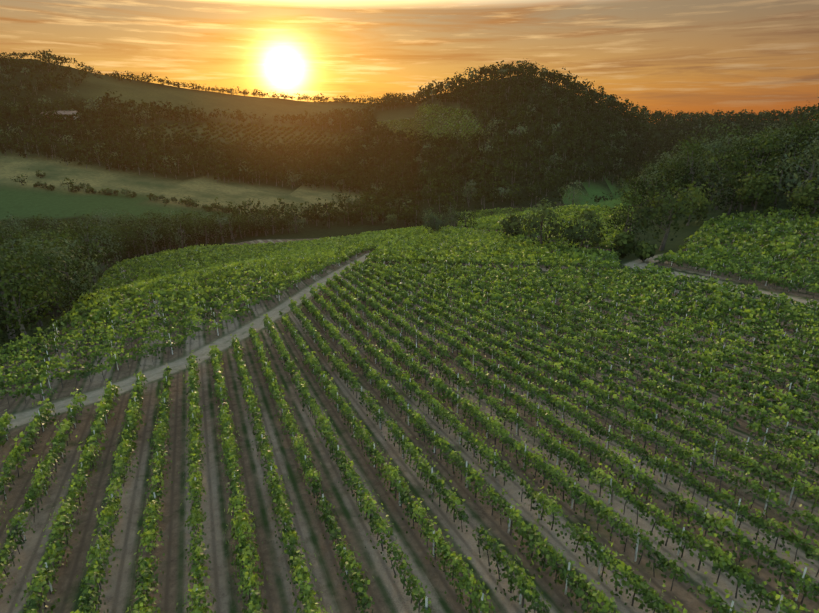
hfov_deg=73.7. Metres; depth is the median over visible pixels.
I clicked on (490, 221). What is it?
vineyard
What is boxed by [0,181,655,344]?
trees
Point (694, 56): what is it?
sky
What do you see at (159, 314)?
posts
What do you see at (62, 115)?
shed walls
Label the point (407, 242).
vineyard
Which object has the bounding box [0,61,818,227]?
trees
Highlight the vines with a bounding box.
[375,104,486,140]
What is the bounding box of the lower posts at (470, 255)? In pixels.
[367,230,617,268]
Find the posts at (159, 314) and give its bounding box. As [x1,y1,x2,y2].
[40,242,357,399]
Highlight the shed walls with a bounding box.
[43,112,77,119]
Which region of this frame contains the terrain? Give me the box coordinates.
[0,59,818,612]
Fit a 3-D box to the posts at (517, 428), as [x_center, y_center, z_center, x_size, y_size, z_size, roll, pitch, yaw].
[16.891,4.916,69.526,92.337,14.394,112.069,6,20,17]
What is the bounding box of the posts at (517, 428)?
[1,262,818,612]
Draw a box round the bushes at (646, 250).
[366,165,818,261]
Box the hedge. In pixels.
[12,157,520,213]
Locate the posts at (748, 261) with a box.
[671,213,811,291]
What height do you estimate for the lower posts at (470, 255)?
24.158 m
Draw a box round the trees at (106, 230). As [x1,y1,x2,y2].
[0,97,818,303]
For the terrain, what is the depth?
46.61 m
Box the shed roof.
[41,111,77,114]
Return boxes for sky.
[0,0,818,123]
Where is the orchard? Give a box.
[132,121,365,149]
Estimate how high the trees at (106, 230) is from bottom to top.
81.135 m
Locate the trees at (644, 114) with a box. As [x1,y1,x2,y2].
[0,49,818,165]
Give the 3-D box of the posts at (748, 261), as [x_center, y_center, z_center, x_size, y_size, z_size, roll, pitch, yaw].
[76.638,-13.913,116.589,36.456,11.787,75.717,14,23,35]
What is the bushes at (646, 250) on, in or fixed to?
on the terrain
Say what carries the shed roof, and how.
on the shed walls

